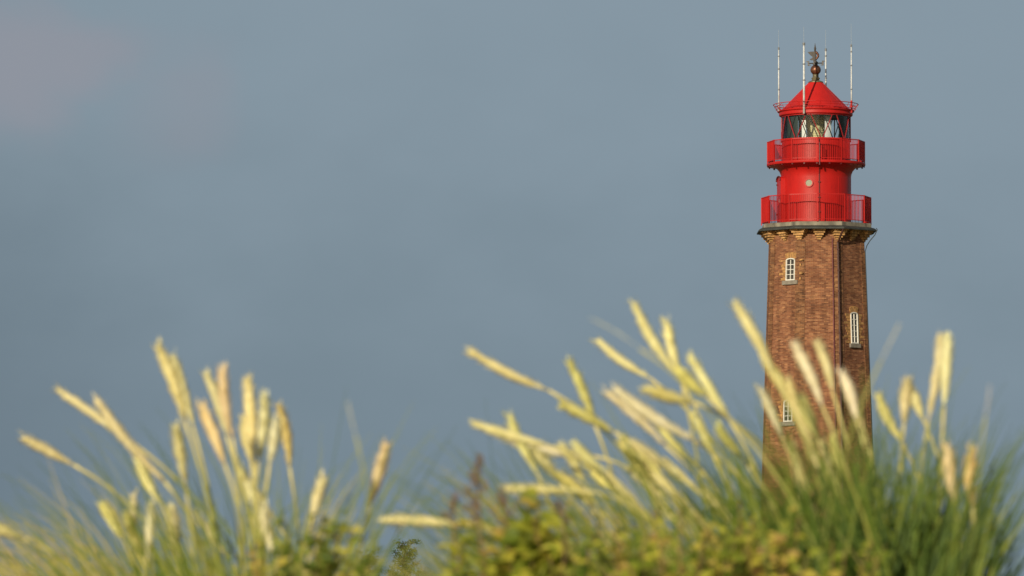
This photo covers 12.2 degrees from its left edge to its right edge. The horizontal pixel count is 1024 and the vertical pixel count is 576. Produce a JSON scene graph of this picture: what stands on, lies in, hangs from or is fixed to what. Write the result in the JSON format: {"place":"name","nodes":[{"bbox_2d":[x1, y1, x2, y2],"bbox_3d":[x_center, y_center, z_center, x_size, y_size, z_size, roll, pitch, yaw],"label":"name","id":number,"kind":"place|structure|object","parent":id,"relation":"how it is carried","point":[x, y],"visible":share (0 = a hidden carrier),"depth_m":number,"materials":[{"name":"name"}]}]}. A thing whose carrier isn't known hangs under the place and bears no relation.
{"place":"outdoors","nodes":[
{"label":"outdoors","id":0,"kind":"place"},
{"bbox_2d":[0,521,82,575],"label":"grass stalk","id":1,"kind":"object","parent":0,"point":[7,529],"depth_m":10.47,"materials":[{"name":"plant"}]},
{"bbox_2d":[110,510,144,567],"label":"grass stalk","id":2,"kind":"object","parent":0,"point":[133,539],"depth_m":11.78,"materials":[{"name":"plant"}]},
{"bbox_2d":[94,498,171,573],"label":"grass stalk","id":3,"kind":"object","parent":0,"point":[103,508],"depth_m":11.64,"materials":[{"name":"plant"}]},
{"bbox_2d":[128,486,139,574],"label":"grass stalk","id":4,"kind":"object","parent":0,"point":[134,495],"depth_m":11.82,"materials":[{"name":"plant"}]},
{"bbox_2d":[52,383,248,568],"bbox_3d":[-0.834,0.614,11.630,0.576,0.773,0.052,1,-4,-10],"label":"grass stalk","id":5,"kind":"object","parent":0,"point":[75,401],"depth_m":11.61,"materials":[{"name":"plant"}]},
{"bbox_2d":[89,393,217,575],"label":"grass stalk","id":6,"kind":"object","parent":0,"point":[141,456],"depth_m":11.17,"materials":[{"name":"plant"}]},
{"bbox_2d":[150,419,195,574],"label":"grass stalk","id":7,"kind":"object","parent":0,"point":[179,454],"depth_m":10.57,"materials":[{"name":"plant"}]},
{"bbox_2d":[168,502,181,572],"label":"grass stalk","id":8,"kind":"object","parent":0,"point":[175,516],"depth_m":11.63,"materials":[{"name":"plant"}]},
{"bbox_2d":[130,446,226,575],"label":"grass stalk","id":9,"kind":"object","parent":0,"point":[148,486],"depth_m":11.31,"materials":[{"name":"plant"}]},
{"bbox_2d":[152,337,220,575],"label":"grass stalk","id":10,"kind":"object","parent":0,"point":[169,370],"depth_m":10.33,"materials":[{"name":"plant"}]},
{"bbox_2d":[168,354,248,575],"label":"grass stalk","id":11,"kind":"object","parent":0,"point":[188,406],"depth_m":11.61,"materials":[{"name":"plant"}]},
{"bbox_2d":[192,507,239,575],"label":"grass stalk","id":12,"kind":"object","parent":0,"point":[206,527],"depth_m":12.11,"materials":[{"name":"plant"}]},
{"bbox_2d":[193,361,244,575],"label":"grass stalk","id":13,"kind":"object","parent":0,"point":[224,397],"depth_m":10.09,"materials":[{"name":"plant"}]},
{"bbox_2d":[0,386,476,575],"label":"grass","id":14,"kind":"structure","parent":0,"point":[167,569],"depth_m":10.65,"materials":[{"name":"plant"}]},
{"bbox_2d":[217,372,260,575],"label":"grass stalk","id":15,"kind":"object","parent":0,"point":[249,405],"depth_m":10.43,"materials":[{"name":"plant"}]},
{"bbox_2d":[194,397,286,575],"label":"grass stalk","id":16,"kind":"object","parent":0,"point":[209,424],"depth_m":10.20,"materials":[{"name":"plant"}]},
{"bbox_2d":[230,455,256,540],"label":"grass stalk","id":17,"kind":"object","parent":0,"point":[242,474],"depth_m":11.64,"materials":[{"name":"plant"}]},
{"bbox_2d":[199,366,290,563],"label":"grass stalk","id":18,"kind":"object","parent":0,"point":[212,387],"depth_m":11.29,"materials":[{"name":"plant"}]},
{"bbox_2d":[245,470,294,555],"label":"grass stalk","id":19,"kind":"object","parent":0,"point":[259,498],"depth_m":12.01,"materials":[{"name":"plant"}]},
{"bbox_2d":[249,387,293,575],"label":"grass stalk","id":20,"kind":"object","parent":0,"point":[263,424],"depth_m":10.43,"materials":[{"name":"plant"}]},
{"bbox_2d":[260,412,307,560],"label":"grass stalk","id":21,"kind":"object","parent":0,"point":[273,440],"depth_m":11.01,"materials":[{"name":"plant"}]},
{"bbox_2d":[258,498,311,571],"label":"grass stalk","id":22,"kind":"object","parent":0,"point":[269,533],"depth_m":10.56,"materials":[{"name":"plant"}]},
{"bbox_2d":[272,469,329,572],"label":"grass stalk","id":23,"kind":"object","parent":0,"point":[318,496],"depth_m":11.05,"materials":[{"name":"plant"}]},
{"bbox_2d":[274,401,335,572],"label":"grass stalk","id":24,"kind":"object","parent":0,"point":[286,435],"depth_m":11.53,"materials":[{"name":"plant"}]},
{"bbox_2d":[323,436,392,573],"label":"grass stalk","id":25,"kind":"object","parent":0,"point":[382,452],"depth_m":10.88,"materials":[{"name":"plant"}]},
{"bbox_2d":[376,512,489,535],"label":"grass stalk","id":26,"kind":"object","parent":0,"point":[400,521],"depth_m":10.46,"materials":[{"name":"plant"}]},
{"bbox_2d":[0,0,1023,575],"label":"sky","id":27,"kind":"structure","parent":0,"point":[314,199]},
{"bbox_2d":[501,408,561,530],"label":"grass stalk","id":28,"kind":"object","parent":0,"point":[525,454],"depth_m":11.21,"materials":[{"name":"plant"}]},
{"bbox_2d":[344,380,769,575],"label":"grass","id":29,"kind":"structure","parent":0,"point":[598,563],"depth_m":10.27,"materials":[{"name":"green plant"}]},
{"bbox_2d":[528,445,592,530],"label":"grass stalk","id":30,"kind":"object","parent":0,"point":[543,458],"depth_m":11.48,"materials":[{"name":"plant"}]},
{"bbox_2d":[462,344,662,528],"bbox_3d":[0.180,0.569,11.141,0.610,0.874,0.100,1,-4,-22],"label":"grass stalk","id":31,"kind":"object","parent":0,"point":[498,368],"depth_m":11.09,"materials":[{"name":"plant"}]},
{"bbox_2d":[468,418,670,532],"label":"grass stalk","id":32,"kind":"object","parent":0,"point":[512,435],"depth_m":10.78,"materials":[{"name":"plant"}]},
{"bbox_2d":[556,438,613,542],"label":"grass stalk","id":33,"kind":"object","parent":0,"point":[575,466],"depth_m":10.90,"materials":[{"name":"plant"}]},
{"bbox_2d":[564,355,628,540],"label":"grass stalk","id":34,"kind":"object","parent":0,"point":[580,385],"depth_m":11.73,"materials":[{"name":"plant"}]},
{"bbox_2d":[493,436,700,536],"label":"grass stalk","id":35,"kind":"object","parent":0,"point":[554,453],"depth_m":11.76,"materials":[{"name":"plant"}]},
{"bbox_2d":[581,463,644,528],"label":"grass stalk","id":36,"kind":"object","parent":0,"point":[596,476],"depth_m":11.53,"materials":[{"name":"plant"}]},
{"bbox_2d":[556,397,713,531],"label":"grass stalk","id":37,"kind":"object","parent":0,"point":[575,411],"depth_m":11.03,"materials":[{"name":"plant"}]},
{"bbox_2d":[640,458,687,508],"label":"grass stalk","id":38,"kind":"object","parent":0,"point":[659,479],"depth_m":11.06,"materials":[{"name":"plant"}]},
{"bbox_2d":[600,384,735,532],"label":"grass stalk","id":39,"kind":"object","parent":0,"point":[648,427],"depth_m":11.52,"materials":[{"name":"plant"}]},
{"bbox_2d":[590,336,749,502],"bbox_3d":[0.474,0.590,11.925,0.564,0.951,0.134,1,-4,-15],"label":"grass stalk","id":40,"kind":"object","parent":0,"point":[617,357],"depth_m":11.90,"materials":[{"name":"plant"}]},
{"bbox_2d":[618,431,723,546],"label":"grass stalk","id":41,"kind":"object","parent":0,"point":[644,460],"depth_m":10.81,"materials":[{"name":"plant"}]},
{"bbox_2d":[663,455,700,491],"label":"grass stalk","id":42,"kind":"object","parent":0,"point":[678,471],"depth_m":12.02,"materials":[{"name":"plant"}]},
{"bbox_2d":[659,315,706,514],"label":"grass stalk","id":43,"kind":"object","parent":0,"point":[669,338],"depth_m":11.45,"materials":[{"name":"plant"}]},
{"bbox_2d":[690,409,738,518],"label":"grass stalk","id":44,"kind":"object","parent":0,"point":[697,422],"depth_m":11.86,"materials":[{"name":"plant"}]},
{"bbox_2d":[637,382,823,522],"bbox_3d":[0.499,0.551,10.139,0.510,0.705,0.073,2,-4,-26],"label":"grass stalk","id":45,"kind":"object","parent":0,"point":[664,395],"depth_m":10.09,"materials":[{"name":"plant"}]},
{"bbox_2d":[711,418,785,535],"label":"grass stalk","id":46,"kind":"object","parent":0,"point":[733,447],"depth_m":10.40,"materials":[{"name":"plant"}]},
{"bbox_2d":[672,364,826,571],"bbox_3d":[0.527,0.519,9.969,0.395,0.731,0.082,0,-4,7],"label":"grass stalk","id":47,"kind":"object","parent":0,"point":[690,382],"depth_m":10.00,"materials":[{"name":"plant"}]},
{"bbox_2d":[753,382,823,525],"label":"grass stalk","id":48,"kind":"object","parent":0,"point":[770,412],"depth_m":11.82,"materials":[{"name":"plant"}]},
{"bbox_2d":[758,353,842,521],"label":"grass stalk","id":49,"kind":"object","parent":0,"point":[781,379],"depth_m":11.37,"materials":[{"name":"plant"}]},
{"bbox_2d":[786,439,844,553],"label":"grass stalk","id":50,"kind":"object","parent":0,"point":[800,461],"depth_m":10.40,"materials":[{"name":"plant"}]},
{"bbox_2d":[787,338,859,520],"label":"grass stalk","id":51,"kind":"object","parent":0,"point":[804,365],"depth_m":10.71,"materials":[{"name":"plant"}]},
{"bbox_2d":[631,356,1023,575],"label":"grass","id":52,"kind":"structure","parent":0,"point":[923,553],"depth_m":10.14,"materials":[{"name":"green plant"}]},
{"bbox_2d":[828,430,843,502],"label":"grass stalk","id":53,"kind":"object","parent":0,"point":[833,458],"depth_m":11.54,"materials":[{"name":"plant"}]},
{"bbox_2d":[811,336,890,495],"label":"grass stalk","id":54,"kind":"object","parent":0,"point":[824,359],"depth_m":11.69,"materials":[{"name":"plant"}]},
{"bbox_2d":[836,366,881,530],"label":"grass stalk","id":55,"kind":"object","parent":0,"point":[849,390],"depth_m":11.55,"materials":[{"name":"plant"}]},
{"bbox_2d":[897,374,926,554],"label":"grass stalk","id":56,"kind":"object","parent":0,"point":[905,399],"depth_m":10.94,"materials":[{"name":"plant"}]},
{"bbox_2d":[913,332,959,539],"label":"grass stalk","id":57,"kind":"object","parent":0,"point":[935,378],"depth_m":10.80,"materials":[{"name":"plant"}]},
{"bbox_2d":[910,383,979,514],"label":"grass stalk","id":58,"kind":"object","parent":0,"point":[917,406],"depth_m":11.50,"materials":[{"name":"plant"}]},
{"bbox_2d":[938,329,969,559],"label":"grass stalk","id":59,"kind":"object","parent":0,"point":[946,365],"depth_m":10.54,"materials":[{"name":"plant"}]},
{"bbox_2d":[961,440,1018,575],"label":"grass stalk","id":60,"kind":"object","parent":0,"point":[970,469],"depth_m":10.27,"materials":[{"name":"plant"}]},
{"bbox_3d":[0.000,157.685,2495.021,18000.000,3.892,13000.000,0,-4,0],"label":"ground","id":61,"kind":"structure","parent":0,"visible":0},
{"bbox_2d":[17,430,199,571],"bbox_3d":[-0.942,0.666,11.556,0.512,0.652,0.052,0,-4,-2],"label":"grass stalk","id":62,"kind":"object","parent":61,"relation":"on","point":[41,447],"depth_m":11.56,"materials":[{"name":"plant"}]},
{"bbox_2d":[144,497,157,575],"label":"grass stalk","id":63,"kind":"object","parent":61,"relation":"on","point":[148,533],"depth_m":10.81,"materials":[{"name":"plant"}]},
{"bbox_2d":[237,414,265,575],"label":"grass stalk","id":64,"kind":"object","parent":61,"relation":"on","point":[244,440],"depth_m":11.49,"materials":[{"name":"plant"}]},
{"bbox_2d":[237,541,288,575],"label":"leafy weed","id":65,"kind":"object","parent":61,"relation":"on","point":[282,560],"visible":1,"depth_m":9.50,"materials":[{"name":"green plant"}]},
{"bbox_2d":[242,481,289,571],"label":"grass stalk","id":66,"kind":"object","parent":61,"relation":"on","point":[248,485],"depth_m":11.40,"materials":[{"name":"plant"}]},
{"bbox_2d":[268,512,363,575],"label":"leafy weed","id":67,"kind":"object","parent":61,"relation":"on","point":[319,555],"visible":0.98,"depth_m":9.55,"materials":[{"name":"green plant"}]},
{"bbox_2d":[299,509,385,575],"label":"leafy weed","id":68,"kind":"object","parent":61,"relation":"on","point":[330,568],"visible":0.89,"depth_m":9.61,"materials":[{"name":"green plant"}]},
{"bbox_2d":[347,402,377,575],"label":"grass stalk","id":69,"kind":"object","parent":61,"relation":"on","point":[356,438],"depth_m":8.20,"materials":[{"name":"plant"}]},
{"bbox_2d":[385,539,425,575],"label":"tree","id":70,"kind":"object","parent":61,"relation":"on","point":[403,547],"visible":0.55,"depth_m":261.49,"materials":[{"name":"green plant"}]},
{"bbox_2d":[436,490,471,571],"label":"seeding weed","id":71,"kind":"object","parent":61,"relation":"on","point":[448,518],"visible":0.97,"depth_m":9.69,"materials":[{"name":"green plant"}]},
{"bbox_2d":[442,536,479,575],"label":"leafy weed","id":72,"kind":"object","parent":61,"relation":"on","point":[462,564],"visible":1,"depth_m":9.33,"materials":[{"name":"green plant"}]},
{"bbox_2d":[453,453,501,575],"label":"seeding weed","id":73,"kind":"object","parent":61,"relation":"on","point":[490,550],"visible":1,"depth_m":9.69,"materials":[{"name":"brown plant"}]},
{"bbox_2d":[473,551,498,575],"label":"leafy weed","id":74,"kind":"object","parent":61,"relation":"on","point":[481,567],"visible":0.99,"depth_m":9.55,"materials":[{"name":"green plant"}]},
{"bbox_2d":[485,485,519,574],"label":"seeding weed","id":75,"kind":"object","parent":61,"relation":"on","point":[503,501],"visible":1,"depth_m":9.70,"materials":[{"name":"brown plant"}]},
{"bbox_2d":[482,517,565,575],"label":"leafy weed","id":76,"kind":"object","parent":61,"relation":"on","point":[498,534],"visible":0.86,"depth_m":9.70,"materials":[{"name":"green plant"}]},
{"bbox_2d":[485,487,574,575],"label":"leafy weed","id":77,"kind":"object","parent":61,"relation":"on","point":[515,535],"visible":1,"depth_m":9.64,"materials":[{"name":"green plant"}]},
{"bbox_2d":[527,510,602,575],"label":"leafy weed","id":78,"kind":"object","parent":61,"relation":"on","point":[563,547],"visible":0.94,"depth_m":9.62,"materials":[{"name":"green plant"}]},
{"bbox_2d":[548,496,583,563],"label":"seeding weed","id":79,"kind":"object","parent":61,"relation":"on","point":[558,511],"visible":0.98,"depth_m":9.69,"materials":[{"name":"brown plant"}]},
{"bbox_2d":[558,463,614,540],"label":"grass stalk","id":80,"kind":"object","parent":61,"relation":"on","point":[583,499],"depth_m":11.62,"materials":[{"name":"plant"}]},
{"bbox_2d":[500,481,675,549],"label":"grass stalk","id":81,"kind":"object","parent":61,"relation":"on","point":[541,489],"depth_m":10.31,"materials":[{"name":"plant"}]},
{"bbox_2d":[549,469,635,551],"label":"grass stalk","id":82,"kind":"object","parent":61,"relation":"on","point":[567,479],"depth_m":11.15,"materials":[{"name":"plant"}]},
{"bbox_2d":[574,546,618,575],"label":"leafy weed","id":83,"kind":"object","parent":61,"relation":"on","point":[583,571],"visible":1,"depth_m":9.48,"materials":[{"name":"green plant"}]},
{"bbox_2d":[558,517,671,575],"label":"leafy weed","id":84,"kind":"object","parent":61,"relation":"on","point":[620,563],"visible":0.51,"depth_m":9.68,"materials":[{"name":"green plant"}]},
{"bbox_2d":[566,437,677,560],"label":"grass stalk","id":85,"kind":"object","parent":61,"relation":"on","point":[585,455],"depth_m":10.69,"materials":[{"name":"plant"}]},
{"bbox_2d":[603,465,665,544],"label":"grass stalk","id":86,"kind":"object","parent":61,"relation":"on","point":[619,487],"depth_m":11.47,"materials":[{"name":"plant"}]},
{"bbox_2d":[595,538,682,575],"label":"leafy weed","id":87,"kind":"object","parent":61,"relation":"on","point":[648,561],"visible":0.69,"depth_m":9.43,"materials":[{"name":"green plant"}]},
{"bbox_2d":[616,436,676,517],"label":"grass stalk","id":88,"kind":"object","parent":61,"relation":"on","point":[636,466],"depth_m":12.04,"materials":[{"name":"plant"}]},
{"bbox_2d":[618,443,698,523],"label":"grass stalk","id":89,"kind":"object","parent":61,"relation":"on","point":[636,463],"depth_m":11.29,"materials":[{"name":"plant"}]},
{"bbox_2d":[621,466,698,554],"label":"grass stalk","id":90,"kind":"object","parent":61,"relation":"on","point":[632,472],"depth_m":11.38,"materials":[{"name":"plant"}]},
{"bbox_2d":[615,509,743,575],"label":"leafy weed","id":91,"kind":"object","parent":61,"relation":"on","point":[714,568],"visible":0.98,"depth_m":9.29,"materials":[{"name":"green plant"}]},
{"bbox_2d":[589,318,769,575],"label":"grass stalk","id":92,"kind":"object","parent":61,"relation":"on","point":[682,382],"depth_m":8.20,"materials":[{"name":"plant"}]},
{"bbox_2d":[626,297,744,508],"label":"grass stalk","id":93,"kind":"object","parent":61,"relation":"on","point":[653,340],"depth_m":11.12,"materials":[{"name":"plant"}]},
{"bbox_2d":[651,423,727,507],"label":"grass stalk","id":94,"kind":"object","parent":61,"relation":"on","point":[668,437],"depth_m":12.10,"materials":[{"name":"plant"}]},
{"bbox_2d":[627,438,753,530],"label":"grass stalk","id":95,"kind":"object","parent":61,"relation":"on","point":[637,447],"depth_m":10.45,"materials":[{"name":"plant"}]},
{"bbox_2d":[608,381,782,528],"bbox_3d":[0.462,0.560,10.343,0.524,0.718,0.043,1,-4,-9],"label":"grass stalk","id":96,"kind":"object","parent":61,"relation":"on","point":[647,413],"depth_m":10.32,"materials":[{"name":"plant"}]},
{"bbox_2d":[665,535,792,575],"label":"leafy weed","id":97,"kind":"object","parent":61,"relation":"on","point":[789,538],"visible":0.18,"depth_m":9.57,"materials":[{"name":"green plant"}]},
{"bbox_2d":[685,351,777,531],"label":"grass stalk","id":98,"kind":"object","parent":61,"relation":"on","point":[707,384],"depth_m":11.03,"materials":[{"name":"plant"}]},
{"bbox_2d":[717,498,770,575],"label":"leafy weed","id":99,"kind":"object","parent":61,"relation":"on","point":[741,538],"visible":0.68,"depth_m":9.48,"materials":[{"name":"green plant"}]},
{"bbox_2d":[722,533,821,575],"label":"leafy weed","id":100,"kind":"object","parent":61,"relation":"on","point":[758,566],"visible":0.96,"depth_m":9.39,"materials":[{"name":"green plant"}]},
{"bbox_2d":[741,506,810,575],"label":"leafy weed","id":101,"kind":"object","parent":61,"relation":"on","point":[794,534],"visible":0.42,"depth_m":9.71,"materials":[{"name":"green plant"}]},
{"bbox_2d":[727,294,856,540],"bbox_3d":[0.613,0.470,10.447,0.296,0.917,0.038,0,-4,-7],"label":"grass stalk","id":102,"kind":"object","parent":61,"relation":"on","point":[752,331],"depth_m":10.45,"materials":[{"name":"plant"}]},
{"bbox_2d":[783,373,833,517],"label":"grass stalk","id":103,"kind":"object","parent":61,"relation":"on","point":[791,392],"depth_m":11.09,"materials":[{"name":"plant"}]},
{"bbox_2d":[757,30,877,533],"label":"lighthouse","id":104,"kind":"object","parent":61,"relation":"on","point":[814,237],"visible":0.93,"depth_m":298.49,"materials":[{"name":"red brick"}]},
{"bbox_2d":[777,400,794,425],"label":"window","id":105,"kind":"structure","parent":104,"relation":"in","point":[783,419],"depth_m":297.53,"materials":[{"name":"white paint"}]},
{"bbox_2d":[779,252,802,284],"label":"window","id":106,"kind":"structure","parent":104,"relation":"in","point":[788,278],"depth_m":298.26,"materials":[{"name":"white paint"}]},
{"bbox_2d":[844,306,863,347],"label":"window","id":107,"kind":"structure","parent":104,"relation":"in","point":[853,334],"depth_m":298.18,"materials":[{"name":"white paint"}]},
{"bbox_2d":[792,386,847,532],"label":"grass stalk","id":108,"kind":"object","parent":61,"relation":"on","point":[802,399],"depth_m":10.60,"materials":[{"name":"plant"}]},
{"bbox_2d":[792,541,890,575],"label":"leafy weed","id":109,"kind":"object","parent":61,"relation":"on","point":[839,556],"visible":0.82,"depth_m":9.67,"materials":[{"name":"green plant"}]},
{"bbox_2d":[818,322,899,575],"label":"grass stalk","id":110,"kind":"object","parent":61,"relation":"on","point":[866,392],"depth_m":8.20,"materials":[{"name":"plant"}]},
{"bbox_2d":[854,388,877,485],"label":"grass stalk","id":111,"kind":"object","parent":61,"relation":"on","point":[862,426],"depth_m":11.90,"materials":[{"name":"plant"}]},
{"bbox_2d":[872,390,923,490],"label":"grass stalk","id":112,"kind":"object","parent":61,"relation":"on","point":[895,431],"depth_m":11.54,"materials":[{"name":"plant"}]},
{"bbox_2d":[940,439,998,548],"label":"grass stalk","id":113,"kind":"object","parent":61,"relation":"on","point":[949,477],"depth_m":10.29,"materials":[{"name":"plant"}]},
{"bbox_2d":[971,385,990,575],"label":"grass stalk","id":114,"kind":"object","parent":61,"relation":"on","point":[981,449],"depth_m":8.21,"materials":[{"name":"plant"}]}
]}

